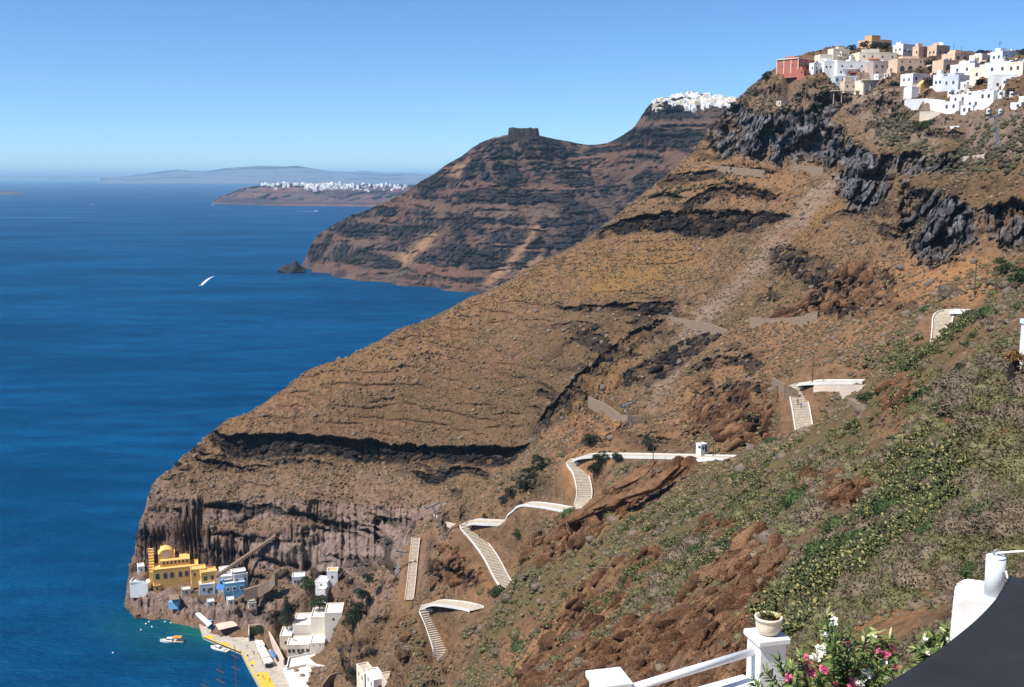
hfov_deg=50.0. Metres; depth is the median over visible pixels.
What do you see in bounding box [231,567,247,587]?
white house
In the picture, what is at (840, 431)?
olive cushion bush
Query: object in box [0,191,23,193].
headland
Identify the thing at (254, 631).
tree
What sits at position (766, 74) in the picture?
tree
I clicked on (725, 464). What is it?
scrub
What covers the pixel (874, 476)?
olive cushion bush
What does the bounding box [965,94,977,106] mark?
cave house
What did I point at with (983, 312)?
green bush
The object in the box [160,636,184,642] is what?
motorboat
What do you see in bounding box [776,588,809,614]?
olive cushion bush
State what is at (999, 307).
grey cushion bush
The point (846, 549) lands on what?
prickly pear
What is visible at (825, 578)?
prickly pear
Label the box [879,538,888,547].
prickly pear
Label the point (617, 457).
bush
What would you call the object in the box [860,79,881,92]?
terrace
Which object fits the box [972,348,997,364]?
grey cushion bush
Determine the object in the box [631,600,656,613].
olive cushion bush
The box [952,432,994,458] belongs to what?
olive cushion bush
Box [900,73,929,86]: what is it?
white house
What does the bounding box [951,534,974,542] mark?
olive cushion bush
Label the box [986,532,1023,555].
olive cushion bush
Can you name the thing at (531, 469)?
tree
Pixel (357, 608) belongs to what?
tree
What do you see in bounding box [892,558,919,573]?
grey cushion bush
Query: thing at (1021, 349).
gate post
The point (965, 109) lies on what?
house
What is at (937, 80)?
white house
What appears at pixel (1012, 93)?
cube house
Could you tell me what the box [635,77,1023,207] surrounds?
clifftop scrub
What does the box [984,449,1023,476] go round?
olive cushion bush
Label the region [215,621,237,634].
tavern roof
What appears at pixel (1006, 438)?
olive cushion bush
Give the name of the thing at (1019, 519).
grey cushion bush
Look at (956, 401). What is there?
grey cushion bush
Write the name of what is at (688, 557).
grey cushion bush
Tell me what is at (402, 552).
cable pylon
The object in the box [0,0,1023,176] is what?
sky
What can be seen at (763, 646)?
railing pillar
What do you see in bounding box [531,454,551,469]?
tree
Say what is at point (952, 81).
white house
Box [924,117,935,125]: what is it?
tree
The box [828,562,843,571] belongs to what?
prickly pear
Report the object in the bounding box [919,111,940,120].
terrace wall
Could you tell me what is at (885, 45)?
tree
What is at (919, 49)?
peach house
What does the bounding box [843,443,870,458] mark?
olive cushion bush
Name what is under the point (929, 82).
tree
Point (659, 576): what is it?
grey cushion bush
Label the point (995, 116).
cable pylon
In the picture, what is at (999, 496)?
grey cushion bush
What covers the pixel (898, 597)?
olive cushion bush
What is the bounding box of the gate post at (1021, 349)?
[1019,319,1023,367]
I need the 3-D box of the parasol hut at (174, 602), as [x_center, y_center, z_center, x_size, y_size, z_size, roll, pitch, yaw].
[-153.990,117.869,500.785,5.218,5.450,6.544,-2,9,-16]
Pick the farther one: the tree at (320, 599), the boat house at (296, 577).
the boat house at (296, 577)
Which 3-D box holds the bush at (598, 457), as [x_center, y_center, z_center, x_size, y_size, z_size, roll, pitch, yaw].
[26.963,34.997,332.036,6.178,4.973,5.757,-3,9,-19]
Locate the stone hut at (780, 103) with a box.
[776,101,789,106]
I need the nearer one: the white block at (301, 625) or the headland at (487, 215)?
the white block at (301, 625)
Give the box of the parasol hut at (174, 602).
[168,594,180,608]
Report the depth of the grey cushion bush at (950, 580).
51.79 m
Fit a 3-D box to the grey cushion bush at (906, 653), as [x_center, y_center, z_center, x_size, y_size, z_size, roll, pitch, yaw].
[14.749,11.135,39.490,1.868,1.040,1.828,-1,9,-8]
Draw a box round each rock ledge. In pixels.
[566,493,611,523]
[591,490,628,512]
[605,460,656,489]
[618,465,687,500]
[692,562,725,583]
[699,560,718,568]
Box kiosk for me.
[207,619,213,628]
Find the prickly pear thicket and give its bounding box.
[478,303,988,672]
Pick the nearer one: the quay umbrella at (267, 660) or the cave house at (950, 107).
the cave house at (950, 107)
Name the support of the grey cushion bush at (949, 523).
on the hillside
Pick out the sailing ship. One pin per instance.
(223, 672)
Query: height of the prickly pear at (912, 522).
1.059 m
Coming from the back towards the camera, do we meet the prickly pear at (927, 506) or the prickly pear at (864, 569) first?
the prickly pear at (927, 506)
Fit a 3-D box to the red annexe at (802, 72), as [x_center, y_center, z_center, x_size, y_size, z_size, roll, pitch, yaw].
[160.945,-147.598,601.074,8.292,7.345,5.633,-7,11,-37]
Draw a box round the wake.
[40,217,97,217]
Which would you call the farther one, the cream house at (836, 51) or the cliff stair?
the cream house at (836, 51)
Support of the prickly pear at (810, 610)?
on the hillside
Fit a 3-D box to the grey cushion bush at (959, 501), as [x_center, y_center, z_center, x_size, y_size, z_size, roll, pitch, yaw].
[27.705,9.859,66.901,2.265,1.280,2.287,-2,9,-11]
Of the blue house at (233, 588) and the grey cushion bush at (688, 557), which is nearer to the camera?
the grey cushion bush at (688, 557)
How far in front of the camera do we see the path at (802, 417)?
282.26 m
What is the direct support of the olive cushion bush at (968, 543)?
on the hillside
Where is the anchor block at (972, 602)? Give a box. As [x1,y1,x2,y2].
[949,579,996,641]
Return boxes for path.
[405,538,419,599]
[420,600,482,660]
[460,454,734,587]
[790,381,861,429]
[932,310,960,341]
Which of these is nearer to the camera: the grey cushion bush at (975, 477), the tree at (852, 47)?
the grey cushion bush at (975, 477)
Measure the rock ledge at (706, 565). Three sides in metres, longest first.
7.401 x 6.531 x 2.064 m
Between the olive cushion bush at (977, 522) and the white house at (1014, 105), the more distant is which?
the white house at (1014, 105)
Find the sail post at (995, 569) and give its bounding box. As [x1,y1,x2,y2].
[984,549,1006,596]
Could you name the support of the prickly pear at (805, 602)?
on the hillside
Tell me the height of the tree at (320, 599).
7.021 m
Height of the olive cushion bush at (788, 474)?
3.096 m
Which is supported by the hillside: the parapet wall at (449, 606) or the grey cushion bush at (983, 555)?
the grey cushion bush at (983, 555)
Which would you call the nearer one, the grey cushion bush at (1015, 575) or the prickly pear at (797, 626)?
the grey cushion bush at (1015, 575)
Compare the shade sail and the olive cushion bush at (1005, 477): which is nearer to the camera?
the shade sail
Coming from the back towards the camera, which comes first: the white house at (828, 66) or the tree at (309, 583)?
the white house at (828, 66)
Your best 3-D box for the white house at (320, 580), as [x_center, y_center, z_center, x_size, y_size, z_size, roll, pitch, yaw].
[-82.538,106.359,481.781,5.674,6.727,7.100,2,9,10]
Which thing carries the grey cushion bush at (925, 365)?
on the hillside
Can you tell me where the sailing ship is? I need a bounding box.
[201,646,238,686]
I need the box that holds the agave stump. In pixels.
[1004,348,1023,381]
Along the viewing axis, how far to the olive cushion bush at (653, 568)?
180.21 m
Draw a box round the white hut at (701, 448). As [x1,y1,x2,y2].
[696,442,707,455]
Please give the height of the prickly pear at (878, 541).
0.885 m
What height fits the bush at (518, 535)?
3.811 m
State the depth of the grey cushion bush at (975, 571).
50.78 m
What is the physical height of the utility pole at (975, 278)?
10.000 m
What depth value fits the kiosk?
487.13 m
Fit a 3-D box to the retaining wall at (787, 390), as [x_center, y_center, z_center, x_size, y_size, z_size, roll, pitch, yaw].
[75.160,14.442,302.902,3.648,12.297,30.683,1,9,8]
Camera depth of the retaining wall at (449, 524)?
420.08 m
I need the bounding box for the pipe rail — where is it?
[633,647,754,686]
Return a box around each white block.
[292,612,311,635]
[310,606,325,635]
[324,602,343,644]
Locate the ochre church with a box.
[858,35,891,49]
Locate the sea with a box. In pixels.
[0,181,481,686]
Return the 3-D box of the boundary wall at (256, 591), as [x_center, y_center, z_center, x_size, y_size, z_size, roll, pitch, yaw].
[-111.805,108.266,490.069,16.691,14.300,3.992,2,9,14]
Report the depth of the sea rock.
2292.65 m
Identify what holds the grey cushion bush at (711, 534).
on the hillside
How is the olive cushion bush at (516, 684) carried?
on the hillside
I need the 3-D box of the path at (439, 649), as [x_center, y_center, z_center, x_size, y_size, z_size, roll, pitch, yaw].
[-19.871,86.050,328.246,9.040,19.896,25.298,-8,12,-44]
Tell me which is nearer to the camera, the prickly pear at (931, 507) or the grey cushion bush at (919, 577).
the grey cushion bush at (919, 577)
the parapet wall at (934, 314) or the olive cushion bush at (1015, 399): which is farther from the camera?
the parapet wall at (934, 314)
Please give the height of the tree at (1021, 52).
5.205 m
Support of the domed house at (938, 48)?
on the hillside
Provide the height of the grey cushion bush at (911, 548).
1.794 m
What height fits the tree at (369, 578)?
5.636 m
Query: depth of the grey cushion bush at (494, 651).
276.55 m
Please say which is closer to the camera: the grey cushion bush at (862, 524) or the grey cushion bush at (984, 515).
the grey cushion bush at (984, 515)
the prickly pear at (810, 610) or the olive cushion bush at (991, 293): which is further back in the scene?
the olive cushion bush at (991, 293)
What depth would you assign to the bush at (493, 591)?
323.53 m
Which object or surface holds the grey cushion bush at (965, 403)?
on the hillside
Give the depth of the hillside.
500.66 m
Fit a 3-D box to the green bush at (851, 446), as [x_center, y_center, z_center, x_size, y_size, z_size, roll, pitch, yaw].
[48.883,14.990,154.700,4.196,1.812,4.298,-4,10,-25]
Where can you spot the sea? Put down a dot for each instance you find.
(136, 360)
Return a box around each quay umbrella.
[255,640,264,646]
[257,646,266,653]
[260,651,269,663]
[263,657,272,668]
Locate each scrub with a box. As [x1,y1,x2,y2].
[127,46,1023,686]
[395,253,1023,686]
[404,258,1023,686]
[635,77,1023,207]
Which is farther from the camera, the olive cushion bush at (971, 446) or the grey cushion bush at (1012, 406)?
the grey cushion bush at (1012, 406)
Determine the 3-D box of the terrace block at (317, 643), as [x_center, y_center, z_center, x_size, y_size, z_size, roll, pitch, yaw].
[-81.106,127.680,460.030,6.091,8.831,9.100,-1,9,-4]
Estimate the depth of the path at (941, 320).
237.95 m
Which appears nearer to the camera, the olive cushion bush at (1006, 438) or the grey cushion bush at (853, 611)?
the grey cushion bush at (853, 611)
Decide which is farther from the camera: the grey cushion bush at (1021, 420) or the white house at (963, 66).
the white house at (963, 66)
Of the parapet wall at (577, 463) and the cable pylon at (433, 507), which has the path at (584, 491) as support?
the parapet wall at (577, 463)
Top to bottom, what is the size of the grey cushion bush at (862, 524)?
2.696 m
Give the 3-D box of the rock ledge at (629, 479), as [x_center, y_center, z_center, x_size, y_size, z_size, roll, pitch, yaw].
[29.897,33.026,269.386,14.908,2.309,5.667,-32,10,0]
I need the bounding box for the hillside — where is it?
[124,46,1023,686]
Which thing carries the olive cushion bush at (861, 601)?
on the hillside
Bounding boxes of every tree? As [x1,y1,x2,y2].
[249,625,260,634]
[256,626,263,634]
[300,576,314,593]
[309,595,326,609]
[340,609,360,630]
[346,667,356,677]
[349,602,363,618]
[353,587,370,604]
[362,573,374,586]
[511,474,528,489]
[520,466,539,480]
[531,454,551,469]
[582,433,600,447]
[641,436,656,450]
[760,71,771,81]
[847,44,856,49]
[858,40,869,48]
[869,43,878,48]
[878,42,891,49]
[915,121,929,127]
[924,58,937,64]
[924,77,932,85]
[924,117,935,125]
[976,49,989,52]
[992,257,1013,273]
[1006,266,1023,283]
[1017,48,1023,54]
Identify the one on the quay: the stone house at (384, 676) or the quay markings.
the quay markings
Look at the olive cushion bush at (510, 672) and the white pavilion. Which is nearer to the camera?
the olive cushion bush at (510, 672)
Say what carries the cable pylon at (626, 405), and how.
on the hillside
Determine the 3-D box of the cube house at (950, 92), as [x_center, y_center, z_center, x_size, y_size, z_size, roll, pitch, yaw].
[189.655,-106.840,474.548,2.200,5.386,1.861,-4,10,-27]
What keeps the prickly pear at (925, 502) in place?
on the hillside
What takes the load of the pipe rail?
attached to the railing pillar at (763, 646)
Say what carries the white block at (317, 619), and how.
on the hillside
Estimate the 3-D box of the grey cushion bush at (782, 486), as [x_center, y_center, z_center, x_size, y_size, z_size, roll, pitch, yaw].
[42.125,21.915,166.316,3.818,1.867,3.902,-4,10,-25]
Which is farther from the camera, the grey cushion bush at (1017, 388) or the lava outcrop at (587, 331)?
the lava outcrop at (587, 331)
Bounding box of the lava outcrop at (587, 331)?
[129,57,1023,682]
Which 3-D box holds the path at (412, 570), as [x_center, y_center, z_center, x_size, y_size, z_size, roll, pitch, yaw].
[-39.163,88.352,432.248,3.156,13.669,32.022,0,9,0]
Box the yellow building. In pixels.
[148,543,197,589]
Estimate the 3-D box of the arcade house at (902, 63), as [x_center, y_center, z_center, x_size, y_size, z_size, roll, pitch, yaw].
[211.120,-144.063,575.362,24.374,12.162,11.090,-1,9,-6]
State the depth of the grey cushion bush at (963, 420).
90.49 m
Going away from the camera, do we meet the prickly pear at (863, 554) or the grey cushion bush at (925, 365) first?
the prickly pear at (863, 554)
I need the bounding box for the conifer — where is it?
[278,596,295,628]
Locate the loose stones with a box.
[126,47,1023,686]
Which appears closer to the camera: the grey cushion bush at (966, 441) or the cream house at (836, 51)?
the grey cushion bush at (966, 441)
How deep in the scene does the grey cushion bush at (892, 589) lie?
54.71 m
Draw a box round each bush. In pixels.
[400,642,413,653]
[476,588,483,594]
[487,584,505,595]
[489,646,499,655]
[497,591,511,602]
[498,494,507,503]
[504,485,516,496]
[507,667,518,677]
[508,626,519,640]
[508,679,518,686]
[509,638,523,652]
[512,528,520,537]
[534,659,551,671]
[558,507,575,518]
[561,680,578,686]
[566,628,584,640]
[586,461,601,474]
[591,450,610,463]
[602,511,614,519]
[611,452,623,461]
[615,551,627,556]
[628,585,644,595]
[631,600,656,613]
[639,580,668,601]
[645,568,669,585]
[647,492,658,498]
[650,565,658,574]
[655,559,678,575]
[656,515,671,528]
[662,546,687,562]
[668,584,683,596]
[670,345,677,350]
[671,552,699,571]
[676,550,699,563]
[678,532,704,548]
[685,542,700,553]
[698,542,713,557]
[701,525,728,539]
[715,473,730,483]
[727,505,750,519]
[728,471,740,478]
[747,474,764,484]
[754,583,773,599]
[764,437,778,443]
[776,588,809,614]
[777,482,794,491]
[777,483,808,509]
[778,467,798,480]
[787,643,814,659]
[793,495,830,526]
[799,533,834,555]
[807,618,840,642]
[816,512,845,533]
[825,435,835,441]
[830,524,871,548]
[832,427,850,437]
[838,517,876,538]
[838,571,883,600]
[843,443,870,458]
[843,593,875,614]
[844,605,863,617]
[845,443,862,453]
[856,391,874,402]
[863,486,879,497]
[863,575,884,585]
[864,580,888,594]
[864,593,880,605]
[867,469,882,481]
[868,492,902,517]
[872,581,929,609]
[876,535,904,562]
[876,581,915,596]
[879,354,891,363]
[882,500,910,523]
[886,349,897,358]
[886,564,935,590]
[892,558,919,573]
[894,636,925,666]
[896,550,914,561]
[897,539,930,559]
[901,385,932,403]
[904,401,918,414]
[909,537,947,562]
[912,517,942,535]
[914,390,931,405]
[918,360,929,368]
[919,528,952,545]
[920,306,929,311]
[923,587,954,609]
[924,386,939,397]
[927,508,969,535]
[927,545,959,569]
[929,395,948,417]
[930,557,961,584]
[931,367,971,390]
[933,567,969,590]
[935,389,976,415]
[935,502,961,517]
[936,532,978,551]
[937,283,957,291]
[938,288,953,298]
[939,387,986,420]
[943,376,981,395]
[944,559,972,572]
[945,496,964,505]
[947,286,962,298]
[948,536,971,551]
[949,406,998,434]
[949,536,997,562]
[951,363,962,371]
[951,408,997,435]
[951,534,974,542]
[952,428,980,452]
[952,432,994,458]
[954,514,984,537]
[954,543,986,564]
[954,561,982,579]
[955,467,993,486]
[959,388,994,413]
[960,499,994,521]
[960,501,1010,532]
[961,393,989,410]
[961,495,995,514]
[968,510,989,531]
[969,540,1006,563]
[970,559,985,579]
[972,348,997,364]
[972,416,1008,438]
[972,530,995,544]
[973,563,1023,580]
[974,364,994,378]
[974,448,1008,467]
[975,304,993,319]
[976,445,995,456]
[978,352,1006,372]
[978,382,1010,410]
[978,509,1022,544]
[981,569,1023,581]
[982,418,1009,435]
[983,445,1022,467]
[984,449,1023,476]
[985,288,1000,297]
[985,497,1023,514]
[986,401,1023,422]
[986,428,1023,451]
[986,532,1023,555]
[988,385,1008,399]
[990,332,1020,351]
[990,402,1011,413]
[990,489,1022,502]
[991,302,1008,311]
[992,484,1021,495]
[992,501,1023,517]
[994,277,1013,288]
[995,552,1023,569]
[996,472,1015,482]
[997,491,1023,504]
[999,402,1022,409]
[1001,488,1023,499]
[1003,350,1013,368]
[1003,374,1023,398]
[1004,371,1023,388]
[1004,394,1023,404]
[1005,507,1023,531]
[1006,410,1023,432]
[1011,301,1022,309]
[1011,558,1023,572]
[1012,413,1023,429]
[1016,437,1023,449]
[1016,481,1023,491]
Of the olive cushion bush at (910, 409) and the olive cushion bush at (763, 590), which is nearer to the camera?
the olive cushion bush at (763, 590)
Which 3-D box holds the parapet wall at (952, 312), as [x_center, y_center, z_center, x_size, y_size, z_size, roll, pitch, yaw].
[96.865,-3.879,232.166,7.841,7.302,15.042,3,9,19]
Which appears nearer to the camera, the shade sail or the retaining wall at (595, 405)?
the shade sail
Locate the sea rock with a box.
[277,260,305,272]
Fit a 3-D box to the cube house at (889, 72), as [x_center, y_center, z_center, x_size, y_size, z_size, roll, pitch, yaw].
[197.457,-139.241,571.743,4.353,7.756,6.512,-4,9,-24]
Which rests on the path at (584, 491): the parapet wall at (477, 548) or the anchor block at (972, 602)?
the parapet wall at (477, 548)
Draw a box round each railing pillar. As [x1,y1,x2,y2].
[585,667,632,686]
[744,627,790,686]
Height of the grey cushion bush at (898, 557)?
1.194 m
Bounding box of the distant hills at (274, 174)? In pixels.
[100,166,432,182]
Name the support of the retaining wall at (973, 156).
on the hillside
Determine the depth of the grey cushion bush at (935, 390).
146.44 m
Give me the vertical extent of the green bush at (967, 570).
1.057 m
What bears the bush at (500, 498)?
on the hillside
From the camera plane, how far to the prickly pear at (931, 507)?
69.49 m
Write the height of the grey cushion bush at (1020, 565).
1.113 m
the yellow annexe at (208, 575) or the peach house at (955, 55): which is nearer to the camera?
the yellow annexe at (208, 575)
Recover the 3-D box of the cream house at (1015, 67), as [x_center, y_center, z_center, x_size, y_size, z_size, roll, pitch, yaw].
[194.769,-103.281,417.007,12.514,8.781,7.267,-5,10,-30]
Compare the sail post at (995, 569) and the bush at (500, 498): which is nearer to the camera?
the sail post at (995, 569)
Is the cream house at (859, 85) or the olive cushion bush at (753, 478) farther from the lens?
the cream house at (859, 85)
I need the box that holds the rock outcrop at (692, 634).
[382,254,1013,686]
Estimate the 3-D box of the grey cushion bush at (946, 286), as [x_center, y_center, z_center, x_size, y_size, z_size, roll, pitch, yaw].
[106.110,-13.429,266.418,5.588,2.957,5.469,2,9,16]
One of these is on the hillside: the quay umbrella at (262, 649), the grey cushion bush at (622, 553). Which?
the grey cushion bush at (622, 553)
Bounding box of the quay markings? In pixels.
[203,635,274,686]
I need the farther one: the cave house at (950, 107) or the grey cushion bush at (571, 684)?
the cave house at (950, 107)
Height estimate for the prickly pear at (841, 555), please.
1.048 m
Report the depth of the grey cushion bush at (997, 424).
84.44 m
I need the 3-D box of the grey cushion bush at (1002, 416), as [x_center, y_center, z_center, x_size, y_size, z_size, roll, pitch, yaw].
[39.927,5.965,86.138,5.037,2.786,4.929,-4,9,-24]
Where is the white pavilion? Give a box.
[830,76,857,87]
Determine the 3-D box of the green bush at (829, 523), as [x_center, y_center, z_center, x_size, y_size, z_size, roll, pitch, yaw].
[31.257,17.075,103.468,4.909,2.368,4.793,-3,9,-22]
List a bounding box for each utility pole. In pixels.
[811,350,817,386]
[974,260,976,296]
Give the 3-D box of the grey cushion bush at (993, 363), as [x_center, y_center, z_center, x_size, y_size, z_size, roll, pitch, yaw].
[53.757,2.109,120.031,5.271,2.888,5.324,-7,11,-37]
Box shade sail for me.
[883,575,1023,686]
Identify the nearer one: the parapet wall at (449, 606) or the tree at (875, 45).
the parapet wall at (449, 606)
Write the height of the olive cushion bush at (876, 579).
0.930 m
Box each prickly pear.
[782,614,804,629]
[782,615,796,625]
[784,586,807,596]
[785,613,802,631]
[796,611,806,629]
[797,596,821,607]
[798,598,828,609]
[802,615,811,621]
[805,580,821,589]
[807,603,825,612]
[817,575,834,583]
[824,557,836,563]
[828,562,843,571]
[832,552,855,567]
[836,545,851,551]
[847,546,872,566]
[850,541,866,549]
[851,550,875,565]
[853,565,870,574]
[855,562,867,568]
[856,540,868,551]
[860,546,882,556]
[869,539,881,550]
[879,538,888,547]
[907,514,921,531]
[915,504,929,522]
[918,501,938,518]
[920,494,943,504]
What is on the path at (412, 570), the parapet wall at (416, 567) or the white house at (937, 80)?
the parapet wall at (416, 567)
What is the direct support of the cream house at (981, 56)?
on the hillside
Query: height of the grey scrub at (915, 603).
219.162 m
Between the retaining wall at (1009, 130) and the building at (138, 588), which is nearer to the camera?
the retaining wall at (1009, 130)
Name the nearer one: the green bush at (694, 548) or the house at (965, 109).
the green bush at (694, 548)
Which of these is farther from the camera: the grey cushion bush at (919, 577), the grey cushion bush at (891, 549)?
the grey cushion bush at (891, 549)
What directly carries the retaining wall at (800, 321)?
on the hillside
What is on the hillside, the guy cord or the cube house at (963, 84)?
the cube house at (963, 84)
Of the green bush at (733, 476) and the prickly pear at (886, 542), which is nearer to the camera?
the prickly pear at (886, 542)
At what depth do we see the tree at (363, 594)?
434.13 m
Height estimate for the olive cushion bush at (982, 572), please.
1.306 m
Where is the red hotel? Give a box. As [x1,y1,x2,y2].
[776,56,813,77]
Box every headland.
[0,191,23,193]
[212,184,414,206]
[302,94,731,292]
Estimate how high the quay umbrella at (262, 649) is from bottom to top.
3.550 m
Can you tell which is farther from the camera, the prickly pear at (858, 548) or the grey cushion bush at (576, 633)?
the grey cushion bush at (576, 633)
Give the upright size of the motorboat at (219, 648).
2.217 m
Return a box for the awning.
[216,584,223,595]
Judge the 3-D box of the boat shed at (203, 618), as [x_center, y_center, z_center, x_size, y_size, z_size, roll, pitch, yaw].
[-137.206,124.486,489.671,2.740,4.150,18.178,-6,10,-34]
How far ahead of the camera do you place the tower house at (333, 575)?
480.07 m
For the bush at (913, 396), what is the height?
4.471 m
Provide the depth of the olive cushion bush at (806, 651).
53.09 m
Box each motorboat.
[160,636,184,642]
[211,645,229,652]
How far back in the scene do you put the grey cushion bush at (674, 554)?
174.25 m
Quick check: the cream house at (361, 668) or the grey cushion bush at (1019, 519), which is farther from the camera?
the cream house at (361, 668)
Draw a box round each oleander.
[744,604,908,686]
[907,621,950,665]
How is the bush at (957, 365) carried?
on the hillside
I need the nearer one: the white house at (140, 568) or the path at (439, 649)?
the path at (439, 649)
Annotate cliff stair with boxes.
[216,535,275,577]
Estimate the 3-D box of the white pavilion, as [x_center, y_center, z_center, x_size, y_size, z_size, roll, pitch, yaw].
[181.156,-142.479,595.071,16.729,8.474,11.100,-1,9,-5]
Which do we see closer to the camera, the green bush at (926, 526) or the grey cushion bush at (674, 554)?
the green bush at (926, 526)
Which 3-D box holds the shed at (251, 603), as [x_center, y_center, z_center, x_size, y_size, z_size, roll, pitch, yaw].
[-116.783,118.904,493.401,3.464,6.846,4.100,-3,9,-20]
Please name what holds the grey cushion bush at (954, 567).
on the hillside
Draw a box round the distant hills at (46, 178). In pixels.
[0,175,106,180]
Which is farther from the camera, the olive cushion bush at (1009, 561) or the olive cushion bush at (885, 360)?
the olive cushion bush at (885, 360)
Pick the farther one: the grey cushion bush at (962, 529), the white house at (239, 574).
the white house at (239, 574)
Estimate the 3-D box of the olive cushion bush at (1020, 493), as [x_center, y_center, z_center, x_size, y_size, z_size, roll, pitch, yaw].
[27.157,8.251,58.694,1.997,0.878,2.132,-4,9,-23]
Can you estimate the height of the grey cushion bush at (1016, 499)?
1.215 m
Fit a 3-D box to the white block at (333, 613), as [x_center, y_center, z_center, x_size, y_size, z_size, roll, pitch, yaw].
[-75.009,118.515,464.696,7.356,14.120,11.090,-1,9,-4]
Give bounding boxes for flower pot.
[754,609,782,635]
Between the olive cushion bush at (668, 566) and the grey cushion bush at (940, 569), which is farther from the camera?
the olive cushion bush at (668, 566)
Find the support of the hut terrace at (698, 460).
on the hillside
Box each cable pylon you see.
[394,549,408,575]
[424,500,446,540]
[619,401,633,425]
[987,112,1003,145]
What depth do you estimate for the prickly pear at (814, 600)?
64.47 m
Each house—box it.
[137,562,144,573]
[199,581,214,595]
[217,571,231,595]
[219,565,230,574]
[223,578,244,599]
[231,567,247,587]
[279,626,292,649]
[286,635,310,657]
[292,572,305,584]
[315,575,328,594]
[316,584,329,602]
[327,567,338,588]
[356,662,371,686]
[366,667,381,686]
[381,671,389,686]
[694,100,700,107]
[809,61,821,74]
[814,53,832,62]
[819,58,835,77]
[828,47,849,59]
[834,60,870,75]
[840,50,846,60]
[840,77,854,93]
[853,49,896,60]
[854,80,875,94]
[866,60,887,78]
[874,74,882,78]
[884,68,895,78]
[888,56,940,73]
[893,42,914,55]
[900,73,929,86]
[912,43,926,56]
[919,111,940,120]
[927,42,949,56]
[932,58,960,72]
[933,70,947,91]
[941,50,968,59]
[941,72,969,91]
[941,101,963,113]
[947,90,953,97]
[950,61,983,74]
[950,92,971,102]
[960,82,968,89]
[960,105,974,114]
[964,85,971,91]
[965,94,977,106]
[969,53,989,62]
[969,64,984,86]
[970,56,978,62]
[977,89,1008,109]
[984,58,1014,77]
[987,74,1017,90]
[990,48,1017,61]
[999,90,1005,98]
[1001,78,1008,89]
[1006,59,1023,76]
[1009,91,1018,96]
[1010,96,1023,109]
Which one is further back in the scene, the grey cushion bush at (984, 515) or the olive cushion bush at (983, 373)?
the olive cushion bush at (983, 373)
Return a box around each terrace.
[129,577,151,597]
[283,665,311,686]
[286,652,324,669]
[696,459,717,461]
[831,88,859,103]
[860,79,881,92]
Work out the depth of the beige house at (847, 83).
585.89 m
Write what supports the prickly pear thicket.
on the hillside
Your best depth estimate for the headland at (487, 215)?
2065.88 m
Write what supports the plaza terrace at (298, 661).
on the hillside
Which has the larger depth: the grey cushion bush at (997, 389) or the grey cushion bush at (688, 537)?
the grey cushion bush at (688, 537)
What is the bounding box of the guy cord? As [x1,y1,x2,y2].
[996,550,1023,553]
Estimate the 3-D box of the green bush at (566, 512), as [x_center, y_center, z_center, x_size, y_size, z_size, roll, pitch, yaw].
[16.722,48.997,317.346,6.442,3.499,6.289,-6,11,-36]
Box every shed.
[153,583,160,591]
[181,586,190,595]
[195,613,211,626]
[207,598,213,607]
[226,596,233,605]
[247,599,256,615]
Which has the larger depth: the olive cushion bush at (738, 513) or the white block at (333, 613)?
the white block at (333, 613)
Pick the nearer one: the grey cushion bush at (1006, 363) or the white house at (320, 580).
the grey cushion bush at (1006, 363)
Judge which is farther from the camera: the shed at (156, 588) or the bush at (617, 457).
the shed at (156, 588)
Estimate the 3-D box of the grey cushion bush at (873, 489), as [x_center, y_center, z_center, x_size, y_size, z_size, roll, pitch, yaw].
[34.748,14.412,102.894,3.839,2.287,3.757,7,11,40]
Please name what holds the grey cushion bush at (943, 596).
on the hillside
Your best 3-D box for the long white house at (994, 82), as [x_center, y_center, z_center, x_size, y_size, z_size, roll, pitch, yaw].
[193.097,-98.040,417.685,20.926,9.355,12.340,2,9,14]
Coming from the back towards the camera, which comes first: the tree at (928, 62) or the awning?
the tree at (928, 62)
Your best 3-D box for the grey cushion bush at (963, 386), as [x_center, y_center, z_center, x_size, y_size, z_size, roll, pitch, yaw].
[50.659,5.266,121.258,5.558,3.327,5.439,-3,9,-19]
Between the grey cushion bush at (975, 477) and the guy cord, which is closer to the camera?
the guy cord
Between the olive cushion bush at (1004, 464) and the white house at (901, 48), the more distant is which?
the white house at (901, 48)
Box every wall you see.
[244,573,277,600]
[248,624,258,640]
[268,631,284,667]
[321,672,336,686]
[404,539,411,600]
[413,539,419,596]
[419,599,483,656]
[425,604,469,612]
[433,515,454,527]
[460,453,735,584]
[466,456,727,579]
[588,397,640,422]
[667,317,726,334]
[699,675,760,686]
[700,164,764,176]
[749,311,818,328]
[772,378,797,398]
[789,379,864,429]
[793,165,824,176]
[797,382,861,423]
[813,385,864,398]
[847,398,860,407]
[904,98,945,110]
[930,309,969,341]
[949,310,966,320]
[963,152,1002,161]
[973,121,1013,127]
[974,127,1013,133]
[985,93,1020,109]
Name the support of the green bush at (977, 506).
on the hillside
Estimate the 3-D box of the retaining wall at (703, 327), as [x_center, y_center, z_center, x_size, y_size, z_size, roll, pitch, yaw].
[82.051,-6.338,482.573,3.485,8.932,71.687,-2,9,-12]
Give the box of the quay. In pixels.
[199,624,288,686]
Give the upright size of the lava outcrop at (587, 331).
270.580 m
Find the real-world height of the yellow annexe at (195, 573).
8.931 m
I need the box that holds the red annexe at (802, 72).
[797,67,810,80]
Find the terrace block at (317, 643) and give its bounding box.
[310,634,325,653]
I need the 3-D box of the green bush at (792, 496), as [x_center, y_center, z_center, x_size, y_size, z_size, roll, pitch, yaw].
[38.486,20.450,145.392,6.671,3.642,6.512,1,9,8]
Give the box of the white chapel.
[903,80,929,99]
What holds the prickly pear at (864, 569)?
on the hillside
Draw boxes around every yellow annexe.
[190,564,205,587]
[200,566,216,589]
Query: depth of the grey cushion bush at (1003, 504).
57.57 m
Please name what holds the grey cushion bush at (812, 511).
on the hillside

